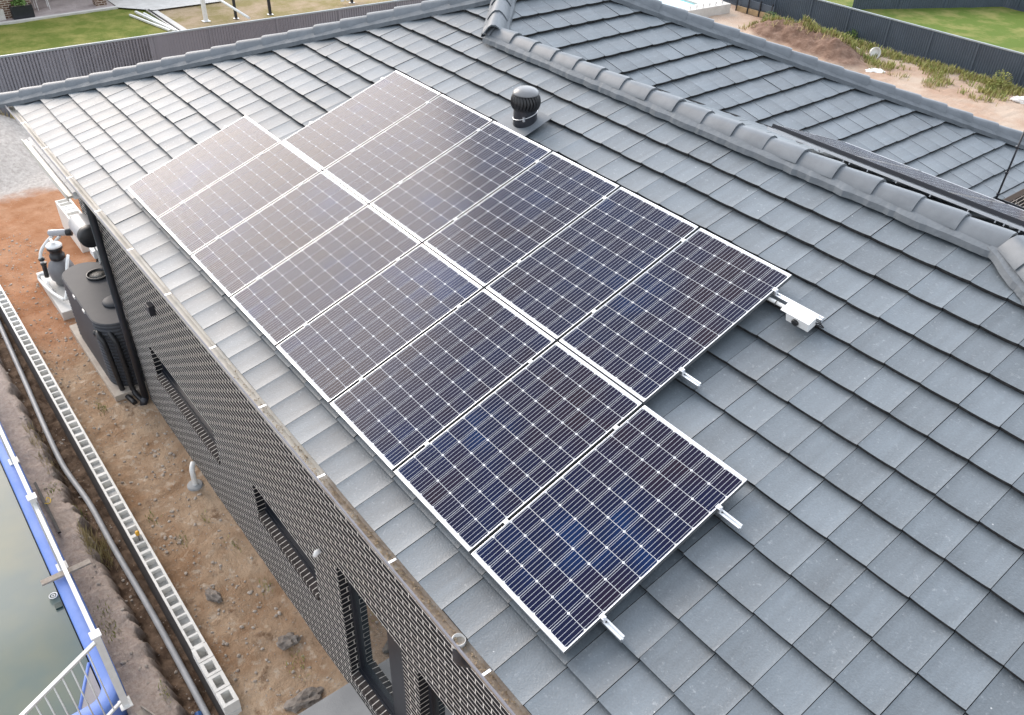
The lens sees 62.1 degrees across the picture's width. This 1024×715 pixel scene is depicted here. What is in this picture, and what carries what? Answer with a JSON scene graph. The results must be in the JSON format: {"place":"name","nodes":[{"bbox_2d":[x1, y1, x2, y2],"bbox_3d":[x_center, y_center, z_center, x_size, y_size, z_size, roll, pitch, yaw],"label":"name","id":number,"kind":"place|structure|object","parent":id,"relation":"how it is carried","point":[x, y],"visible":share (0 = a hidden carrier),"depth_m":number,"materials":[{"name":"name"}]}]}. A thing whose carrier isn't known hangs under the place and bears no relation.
{"place":"outdoors","nodes":[
{"label":"outdoors","id":0,"kind":"place"},
{"bbox_2d":[0,0,113,21],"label":"patio","id":1,"kind":"structure","parent":0,"point":[60,6],"depth_m":36.74,"materials":[{"name":"grey concrete"}]},
{"bbox_2d":[0,9,5,20],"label":"stone slab","id":2,"kind":"structure","parent":1,"relation":"on","point":[2,16],"depth_m":34.75,"materials":[{"name":"concrete"}]},
{"bbox_2d":[0,0,30,18],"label":"neighbour house","id":3,"kind":"structure","parent":1,"relation":"on","point":[5,5],"depth_m":34.87,"materials":[{"name":"brown brick"}]},
{"bbox_2d":[9,0,34,19],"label":"planter box","id":4,"kind":"object","parent":1,"relation":"on","point":[22,12],"visible":1,"depth_m":34.97,"materials":[{"name":"black plant"}]},
{"bbox_2d":[33,0,49,10],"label":"patio chair","id":5,"kind":"object","parent":1,"relation":"on","point":[37,6],"visible":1,"depth_m":36.18,"materials":[{"name":"white plastic"}]},
{"bbox_2d":[92,0,106,5],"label":"brick pier","id":6,"kind":"structure","parent":1,"relation":"on","point":[99,2],"depth_m":36.89,"materials":[{"name":"brown brick"}]},
{"bbox_2d":[0,7,171,55],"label":"lawn","id":7,"kind":"structure","parent":0,"point":[85,28],"depth_m":34.32,"materials":[{"name":"green plant"}]},
{"bbox_2d":[129,14,170,31],"bbox_3d":[-15.013,-13.874,35.243,3.085,0.070,0.082,28,44,31],"label":"metal pole","id":8,"kind":"object","parent":7,"relation":"on","point":[151,23],"visible":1,"depth_m":35.15,"materials":[{"name":"white metal"}]},
{"bbox_2d":[134,11,176,30],"bbox_3d":[-14.847,-13.991,35.407,0.097,0.085,3.561,-30,47,-35],"label":"metal pole","id":9,"kind":"object","parent":7,"relation":"on","point":[154,20],"visible":0.88,"depth_m":35.37,"materials":[{"name":"white metal"}]},
{"bbox_2d":[143,12,175,30],"bbox_3d":[-14.638,-13.948,35.360,0.072,0.060,3.186,-27,46,-33],"label":"metal pole","id":10,"kind":"object","parent":7,"relation":"on","point":[154,18],"visible":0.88,"depth_m":35.63,"materials":[{"name":"white metal"}]},
{"bbox_2d":[145,9,178,30],"bbox_3d":[-14.617,-14.072,35.526,0.062,0.050,3.880,-24,44,-31],"label":"metal pole","id":11,"kind":"object","parent":7,"relation":"on","point":[154,15],"visible":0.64,"depth_m":35.67,"materials":[{"name":"metal"}]},
{"bbox_2d":[148,9,179,29],"bbox_3d":[-14.510,-14.090,35.555,0.057,0.045,3.800,-24,44,-31],"label":"metal pole","id":12,"kind":"object","parent":7,"relation":"on","point":[164,20],"visible":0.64,"depth_m":35.50,"materials":[{"name":"silver metal"}]},
{"bbox_2d":[0,0,218,29],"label":"path","id":13,"kind":"structure","parent":0,"point":[154,5],"depth_m":37.02,"materials":[{"name":"concrete"}]},
{"bbox_2d":[152,0,392,28],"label":"lawn","id":14,"kind":"structure","parent":0,"point":[191,16],"depth_m":37.38,"materials":[{"name":"green plant"}]},
{"bbox_2d":[200,0,209,21],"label":"steel post","id":15,"kind":"object","parent":14,"relation":"on","point":[204,10],"visible":1,"depth_m":35.56,"materials":[{"name":"white metal"}]},
{"bbox_2d":[219,0,249,18],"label":"brace","id":16,"kind":"object","parent":15,"relation":"attached to","point":[236,10],"visible":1,"depth_m":33.00,"materials":[{"name":"white metal"}]},
{"bbox_2d":[298,682,371,714],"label":"path","id":17,"kind":"structure","parent":0,"point":[346,699],"depth_m":11.24,"materials":[{"name":"grey concrete"}]},
{"bbox_2d":[0,0,1023,714],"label":"ground","id":18,"kind":"structure","parent":0,"point":[30,194],"depth_m":14.50,"materials":[{"name":"brown soil"}]},
{"bbox_2d":[0,110,14,118],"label":"weeds","id":19,"kind":"object","parent":18,"relation":"on","point":[6,115],"visible":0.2,"depth_m":26.43,"materials":[{"name":"plant"}]},
{"bbox_2d":[34,482,60,533],"bbox_3d":[-7.735,2.469,14.213,0.132,0.078,1.400,-24,44,-31],"label":"steel bar","id":20,"kind":"object","parent":18,"relation":"on","point":[47,508],"visible":1,"depth_m":14.20,"materials":[{"name":"metal"}]},
{"bbox_2d":[36,271,74,319],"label":"concrete slab","id":21,"kind":"structure","parent":18,"relation":"on","point":[64,309],"depth_m":18.64,"materials":[{"name":"grey concrete"}]},
{"bbox_2d":[37,228,73,301],"bbox_3d":[-10.124,-1.972,18.628,0.904,1.204,1.407,-3,37,-7],"label":"pool filter","id":22,"kind":"object","parent":21,"relation":"on","point":[59,263],"visible":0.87,"depth_m":18.75,"materials":[{"name":"white plastic"}]},
{"bbox_2d":[0,422,127,714],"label":"swimming pool","id":23,"kind":"structure","parent":18,"relation":"in","point":[76,616],"depth_m":12.30,"materials":[{"name":"blue plastic"}]},
{"bbox_2d":[0,464,99,714],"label":"water","id":24,"kind":"structure","parent":23,"relation":"in","point":[41,649],"depth_m":12.20,"materials":[{"name":"liquid"}]},
{"bbox_2d":[49,592,57,598],"bbox_3d":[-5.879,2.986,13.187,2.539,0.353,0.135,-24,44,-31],"label":"skimmer ring","id":25,"kind":"object","parent":23,"relation":"attached to","point":[53,596],"visible":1,"depth_m":12.67,"materials":[{"name":"white plastic"}]},
{"bbox_2d":[54,601,62,609],"bbox_3d":[-6.676,3.655,12.530,0.100,0.030,0.110,-24,44,-31],"label":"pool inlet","id":26,"kind":"object","parent":23,"relation":"attached to","point":[58,605],"visible":1,"depth_m":12.52,"materials":[{"name":"plastic"}]},
{"bbox_2d":[40,559,91,585],"bbox_3d":[-6.685,3.219,12.761,0.700,0.035,0.100,-24,44,-31],"label":"batten","id":27,"kind":"object","parent":23,"relation":"on","point":[60,574],"visible":0.89,"depth_m":12.75,"materials":[{"name":"wood"}]},
{"bbox_2d":[0,424,132,714],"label":"pool fence","id":28,"kind":"object","parent":23,"relation":"on","point":[124,701],"visible":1,"depth_m":10.78,"materials":[{"name":"white plastic"}]},
{"bbox_2d":[21,419,116,569],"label":"dry grass","id":29,"kind":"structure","parent":18,"relation":"on","point":[104,545],"depth_m":13.96,"materials":[{"name":"plant"}]},
{"bbox_2d":[55,198,89,252],"bbox_3d":[-10.765,-3.264,21.022,0.345,0.760,1.640,-24,44,-31],"label":"block stack","id":30,"kind":"object","parent":18,"relation":"on","point":[67,210],"visible":0.41,"depth_m":20.95,"materials":[{"name":"white concrete"}]},
{"bbox_2d":[0,320,210,714],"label":"drain hose","id":31,"kind":"object","parent":18,"relation":"on","point":[185,674],"visible":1,"depth_m":14.07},
{"bbox_2d":[69,323,147,401],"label":"concrete slab","id":32,"kind":"structure","parent":18,"relation":"on","point":[116,392],"depth_m":16.72,"materials":[{"name":"grey concrete"}]},
{"bbox_2d":[62,262,144,404],"bbox_3d":[-7.898,-0.562,16.755,0.901,1.665,3.056,-24,44,-31],"label":"water tank","id":33,"kind":"object","parent":32,"relation":"on","point":[88,293],"visible":0.7,"depth_m":16.24,"materials":[{"name":"plastic"}]},
{"bbox_2d":[0,285,241,714],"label":"retaining wall","id":34,"kind":"structure","parent":18,"relation":"on","point":[186,631],"depth_m":14.03,"materials":[{"name":"concrete"}]},
{"bbox_2d":[135,530,139,540],"bbox_3d":[-5.848,2.814,13.331,0.066,0.272,0.068,-24,44,-31],"label":"rebar cap","id":35,"kind":"object","parent":34,"relation":"on","point":[137,532],"visible":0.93,"depth_m":13.26,"materials":[{"name":"yellow plastic"}]},
{"bbox_2d":[191,642,213,669],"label":"concrete block","id":36,"kind":"structure","parent":34,"relation":"on","point":[201,650],"depth_m":11.74,"materials":[{"name":"grey concrete"}]},
{"bbox_2d":[199,656,221,684],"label":"concrete block","id":37,"kind":"structure","parent":34,"relation":"on","point":[209,664],"depth_m":11.57,"materials":[{"name":"grey concrete"}]},
{"bbox_2d":[207,670,229,698],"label":"concrete block","id":38,"kind":"structure","parent":34,"relation":"on","point":[215,680],"depth_m":11.40,"materials":[{"name":"grey concrete"}]},
{"bbox_2d":[215,685,240,714],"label":"concrete block","id":39,"kind":"structure","parent":34,"relation":"attached to","point":[232,705],"depth_m":11.21,"materials":[{"name":"grey concrete"}]},
{"bbox_2d":[134,705,154,714],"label":"gutter offcut","id":40,"kind":"object","parent":18,"relation":"on","point":[142,710],"visible":1,"depth_m":11.27,"materials":[{"name":"metal"}]},
{"bbox_2d":[0,231,339,714],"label":"pebbles","id":41,"kind":"object","parent":18,"relation":"on","point":[224,642],"visible":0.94,"depth_m":13.87,"materials":[{"name":"stone"}]},
{"bbox_2d":[44,402,314,702],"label":"weeds","id":42,"kind":"object","parent":18,"relation":"on","point":[114,636],"visible":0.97,"depth_m":12.89,"materials":[{"name":"green plant"}]},
{"bbox_2d":[187,461,202,490],"bbox_3d":[-5.414,2.053,14.449,0.256,0.552,0.280,-24,44,-31],"label":"pvc riser","id":43,"kind":"object","parent":18,"relation":"on","point":[194,484],"visible":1,"depth_m":14.44,"materials":[{"name":"white plastic"}]},
{"bbox_2d":[0,0,426,116],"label":"steel fence","id":44,"kind":"object","parent":18,"relation":"on","point":[18,71],"visible":0.4,"depth_m":27.91,"materials":[{"name":"grey metal"}]},
{"bbox_2d":[205,587,222,603],"bbox_3d":[-4.466,3.571,12.726,0.352,0.146,0.182,18,40,20],"label":"stone","id":45,"kind":"object","parent":18,"relation":"on","point":[212,595],"visible":1,"depth_m":12.68,"materials":[{"name":"grey stone"}]},
{"bbox_2d":[232,0,238,18],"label":"steel post","id":46,"kind":"object","parent":18,"relation":"on","point":[235,12],"visible":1,"depth_m":36.05,"materials":[{"name":"metal"}]},
{"bbox_2d":[267,0,273,14],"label":"steel post","id":47,"kind":"object","parent":18,"relation":"on","point":[269,7],"visible":0.95,"depth_m":36.69,"materials":[{"name":"metal"}]},
{"bbox_2d":[276,632,300,649],"bbox_3d":[-3.199,4.038,12.159,0.330,0.150,0.256,-24,44,-31],"label":"stone","id":48,"kind":"object","parent":18,"relation":"on","point":[287,640],"visible":1,"depth_m":12.12,"materials":[{"name":"grey stone"}]},
{"bbox_2d":[283,686,323,712],"bbox_3d":[-2.783,4.607,11.424,0.574,0.168,0.277,-16,40,-22],"label":"stone","id":49,"kind":"object","parent":18,"relation":"on","point":[307,698],"visible":0.94,"depth_m":11.39,"materials":[{"name":"stone"}]},
{"bbox_2d":[0,0,1023,714],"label":"brick house","id":50,"kind":"structure","parent":18,"relation":"on","point":[866,440],"depth_m":7.24,"materials":[{"name":"tile"}]},
{"bbox_2d":[68,213,102,263],"bbox_3d":[-8.768,-2.203,17.556,0.483,1.858,1.869,-24,44,-31],"label":"water heater","id":51,"kind":"object","parent":50,"relation":"attached to","point":[79,226],"depth_m":16.59,"materials":[{"name":"white metal"}]},
{"bbox_2d":[89,246,98,261],"bbox_3d":[-8.809,-1.758,18.171,0.238,1.293,0.318,-24,44,-31],"label":"power box","id":52,"kind":"object","parent":50,"relation":"attached to","point":[93,253],"visible":0.3,"depth_m":17.77,"materials":[{"name":"white plastic"}]},
{"bbox_2d":[160,360,215,444],"bbox_3d":[-5.243,0.631,13.875,0.100,0.635,2.680,-24,44,-31],"label":"window","id":53,"kind":"structure","parent":50,"relation":"in","point":[169,377],"depth_m":14.15,"materials":[{"name":"black glass"}]},
{"bbox_2d":[264,499,316,580],"bbox_3d":[-2.981,2.393,11.617,0.100,0.615,1.820,-24,44,-31],"label":"window","id":54,"kind":"structure","parent":50,"relation":"in","point":[306,561],"depth_m":11.85,"materials":[{"name":"black glass"}]},
{"bbox_2d":[348,581,395,714],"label":"window","id":55,"kind":"structure","parent":50,"relation":"in","point":[371,636],"depth_m":10.62,"materials":[{"name":"black glass"}]},
{"bbox_2d":[148,171,625,642],"bbox_3d":[-1.834,-0.276,7.939,0.150,0.122,8.310,-38,50,-17],"label":"mounting rail","id":56,"kind":"object","parent":50,"relation":"attached to","point":[612,629],"visible":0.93,"depth_m":5.43,"materials":[{"name":"metal"}]},
{"bbox_2d":[126,115,280,219],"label":"solar panel","id":57,"kind":"object","parent":56,"relation":"attached to","point":[162,190],"visible":1,"depth_m":10.24,"materials":[{"name":"grey"}]},
{"bbox_2d":[157,142,321,255],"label":"solar panel","id":58,"kind":"object","parent":56,"relation":"attached to","point":[219,208],"visible":1,"depth_m":9.61,"materials":[{"name":"grey glass"}]},
{"bbox_2d":[191,171,367,298],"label":"solar panel","id":59,"kind":"object","parent":56,"relation":"attached to","point":[246,253],"visible":1,"depth_m":8.99,"materials":[{"name":"grey glass"}]},
{"bbox_2d":[231,205,420,347],"bbox_3d":[-1.840,-0.847,8.402,1.715,0.038,0.985,-38,50,-17],"label":"solar panel","id":60,"kind":"object","parent":56,"relation":"attached to","point":[286,299],"visible":1,"depth_m":8.36,"materials":[{"name":"grey glass"}]},
{"bbox_2d":[276,244,482,403],"bbox_3d":[-1.213,-0.356,7.777,1.715,0.038,0.985,-38,50,-17],"label":"solar panel","id":61,"kind":"object","parent":56,"relation":"attached to","point":[336,351],"visible":1,"depth_m":7.74,"materials":[{"name":"blue glass"}]},
{"bbox_2d":[330,289,555,471],"bbox_3d":[-0.586,0.135,7.153,1.715,0.038,0.985,-38,50,-17],"label":"solar panel","id":62,"kind":"object","parent":56,"relation":"attached to","point":[397,410],"visible":1,"depth_m":7.11,"materials":[{"name":"blue glass"}]},
{"bbox_2d":[394,342,641,553],"bbox_3d":[0.041,0.626,6.529,1.715,0.038,0.985,-38,50,-17],"label":"solar panel","id":63,"kind":"object","parent":56,"relation":"attached to","point":[477,475],"visible":1,"depth_m":6.48,"materials":[{"name":"blue glass"}]},
{"bbox_2d":[471,405,746,654],"bbox_3d":[0.668,1.117,5.904,1.715,0.038,0.985,-38,50,-17],"label":"solar panel","id":64,"kind":"object","parent":56,"relation":"attached to","point":[610,522],"visible":1,"depth_m":5.86,"materials":[{"name":"blue glass"}]},
{"bbox_2d":[428,684,451,714],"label":"window","id":65,"kind":"structure","parent":50,"relation":"in","point":[436,706],"depth_m":9.26,"materials":[{"name":"black glass"}]},
{"bbox_2d":[225,126,742,530],"bbox_3d":[-1.011,-0.917,8.253,0.150,0.122,8.320,-38,50,-17],"label":"mounting rail","id":66,"kind":"object","parent":50,"relation":"attached to","point":[729,519],"visible":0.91,"depth_m":5.75,"materials":[{"name":"metal"}]},
{"bbox_2d":[309,122,701,388],"bbox_3d":[-0.471,-1.344,8.466,0.150,0.122,6.288,-38,50,-17],"label":"mounting rail","id":67,"kind":"object","parent":50,"relation":"attached to","point":[691,380],"visible":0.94,"depth_m":6.58,"materials":[{"name":"metal"}]},
{"bbox_2d":[283,71,440,171],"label":"solar panel","id":68,"kind":"object","parent":67,"relation":"attached to","point":[332,137],"visible":1,"depth_m":10.12,"materials":[{"name":"grey glass"}]},
{"bbox_2d":[324,94,492,204],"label":"solar panel","id":69,"kind":"object","parent":67,"relation":"attached to","point":[384,162],"visible":1,"depth_m":9.49,"materials":[{"name":"grey glass"}]},
{"bbox_2d":[370,121,551,243],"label":"solar panel","id":70,"kind":"object","parent":67,"relation":"attached to","point":[427,202],"visible":1,"depth_m":8.87,"materials":[{"name":"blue glass"}]},
{"bbox_2d":[424,152,619,288],"bbox_3d":[0.090,-1.379,8.282,1.715,0.039,0.985,-38,50,-17],"label":"solar panel","id":71,"kind":"object","parent":67,"relation":"attached to","point":[489,240],"visible":1,"depth_m":8.24,"materials":[{"name":"black glass"}]},
{"bbox_2d":[486,187,698,341],"bbox_3d":[0.717,-0.887,7.657,1.715,0.039,0.985,-38,50,-17],"label":"solar panel","id":72,"kind":"object","parent":67,"relation":"attached to","point":[562,284],"visible":1,"depth_m":7.61,"materials":[{"name":"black glass"}]},
{"bbox_2d":[559,228,791,403],"bbox_3d":[1.344,-0.396,7.033,1.715,0.039,0.985,-38,50,-17],"label":"solar panel","id":73,"kind":"object","parent":67,"relation":"attached to","point":[643,338],"visible":1,"depth_m":6.99,"materials":[{"name":"blue glass"}]},
{"bbox_2d":[497,85,551,136],"bbox_3d":[0.119,-2.738,9.382,0.438,0.498,0.500,-24,44,-31],"label":"roof ventilator","id":74,"kind":"object","parent":50,"relation":"on","point":[525,117],"visible":1,"depth_m":9.30,"materials":[{"name":"metal"}]},
{"bbox_2d":[381,77,823,322],"bbox_3d":[0.436,-1.920,8.697,0.150,0.122,6.568,-38,50,-17],"label":"mounting rail","id":75,"kind":"object","parent":50,"relation":"attached to","point":[776,295],"visible":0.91,"depth_m":6.90,"materials":[{"name":"metal"}]},
{"bbox_2d":[767,296,823,331],"bbox_3d":[2.181,-0.389,6.809,0.151,0.116,0.656,-38,50,-17],"label":"isolator box","id":76,"kind":"object","parent":75,"relation":"attached to","point":[801,316],"visible":0.94,"depth_m":6.68,"materials":[{"name":"white plastic"}]},
{"bbox_2d":[767,124,1023,231],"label":"gutter","id":77,"kind":"object","parent":50,"relation":"attached to","point":[896,177],"visible":0.99,"depth_m":8.28,"materials":[{"name":"metal"}]},
{"bbox_2d":[772,125,919,170],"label":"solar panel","id":78,"kind":"object","parent":77,"relation":"attached to","point":[851,149],"visible":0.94,"depth_m":9.49,"materials":[{"name":"black glass"}]},
{"bbox_2d":[853,157,1004,203],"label":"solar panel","id":79,"kind":"object","parent":77,"relation":"attached to","point":[937,182],"visible":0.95,"depth_m":8.87,"materials":[{"name":"black glass"}]},
{"bbox_2d":[947,193,1023,224],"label":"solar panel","id":80,"kind":"object","parent":77,"relation":"attached to","point":[1013,211],"visible":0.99,"depth_m":8.24,"materials":[{"name":"black glass"}]},
{"bbox_2d":[995,131,1023,199],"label":"conduit riser","id":81,"kind":"object","parent":50,"relation":"on","point":[1008,169],"visible":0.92,"depth_m":10.99,"materials":[{"name":"black metal"}]},
{"bbox_2d":[678,0,730,16],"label":"swimming pool","id":82,"kind":"structure","parent":18,"relation":"in","point":[706,8],"depth_m":39.01,"materials":[{"name":"concrete"}]},
{"bbox_2d":[660,0,693,6],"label":"water","id":83,"kind":"structure","parent":82,"relation":"in","point":[678,3],"depth_m":39.39,"materials":[{"name":"liquid"}]},
{"bbox_2d":[735,0,774,16],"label":"sleeper wall","id":84,"kind":"structure","parent":18,"relation":"on","point":[760,6],"depth_m":39.24,"materials":[{"name":"brown wood"}]},
{"bbox_2d":[761,11,776,20],"bbox_3d":[11.473,-15.075,37.854,0.853,0.743,0.832,-24,44,-31],"label":"bush","id":85,"kind":"object","parent":18,"relation":"on","point":[765,15],"visible":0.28,"depth_m":37.78,"materials":[{"name":"green plant"}]},
{"bbox_2d":[847,29,858,38],"bbox_3d":[14.547,-13.793,36.444,0.607,0.560,0.623,-24,44,-31],"label":"bush","id":86,"kind":"object","parent":18,"relation":"on","point":[854,34],"visible":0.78,"depth_m":36.37,"materials":[{"name":"green plant"}]},
{"bbox_2d":[723,0,1023,87],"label":"steel fence","id":87,"kind":"object","parent":18,"relation":"on","point":[966,54],"visible":0.84,"depth_m":34.83,"materials":[{"name":"grey metal"}]},
{"bbox_2d":[869,47,880,58],"bbox_3d":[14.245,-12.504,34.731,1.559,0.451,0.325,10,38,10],"label":"broken bucket","id":88,"kind":"object","parent":18,"relation":"on","point":[874,51],"visible":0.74,"depth_m":34.67,"materials":[{"name":"white plastic"}]},
{"bbox_2d":[869,68,885,72],"bbox_3d":[14.344,-11.255,33.432,0.853,0.136,0.488,25,43,28],"label":"cement spill","id":89,"kind":"object","parent":18,"relation":"on","point":[878,71],"visible":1,"depth_m":33.35,"materials":[{"name":"white concrete"}]},
{"bbox_2d":[738,14,1023,105],"bbox_3d":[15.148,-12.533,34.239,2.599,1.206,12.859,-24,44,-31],"label":"weeds","id":90,"kind":"object","parent":18,"relation":"on","point":[904,57],"visible":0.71,"depth_m":33.77,"materials":[{"name":"green plant"}]},
{"bbox_2d":[852,0,1004,8],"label":"steel fence","id":91,"kind":"object","parent":18,"relation":"on","point":[886,4],"visible":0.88,"depth_m":40.68,"materials":[{"name":"grey metal"}]},
{"bbox_2d":[985,69,1012,87],"bbox_3d":[18.340,-10.437,31.959,0.937,0.794,0.940,-24,44,-31],"label":"bush","id":92,"kind":"object","parent":18,"relation":"on","point":[998,80],"visible":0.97,"depth_m":31.93,"materials":[{"name":"green plant"}]},
{"bbox_2d":[1003,0,1023,11],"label":"steel fence","id":93,"kind":"object","parent":18,"relation":"on","point":[1018,5],"visible":0.48,"depth_m":41.16,"materials":[{"name":"grey metal"}]},
{"bbox_2d":[1009,96,1023,103],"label":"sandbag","id":94,"kind":"object","parent":18,"relation":"on","point":[1018,99],"visible":1,"depth_m":30.91,"materials":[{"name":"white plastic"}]},
{"bbox_2d":[825,0,1023,52],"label":"lawn","id":95,"kind":"structure","parent":0,"point":[1003,27],"depth_m":39.19,"materials":[{"name":"green plant"}]}
]}

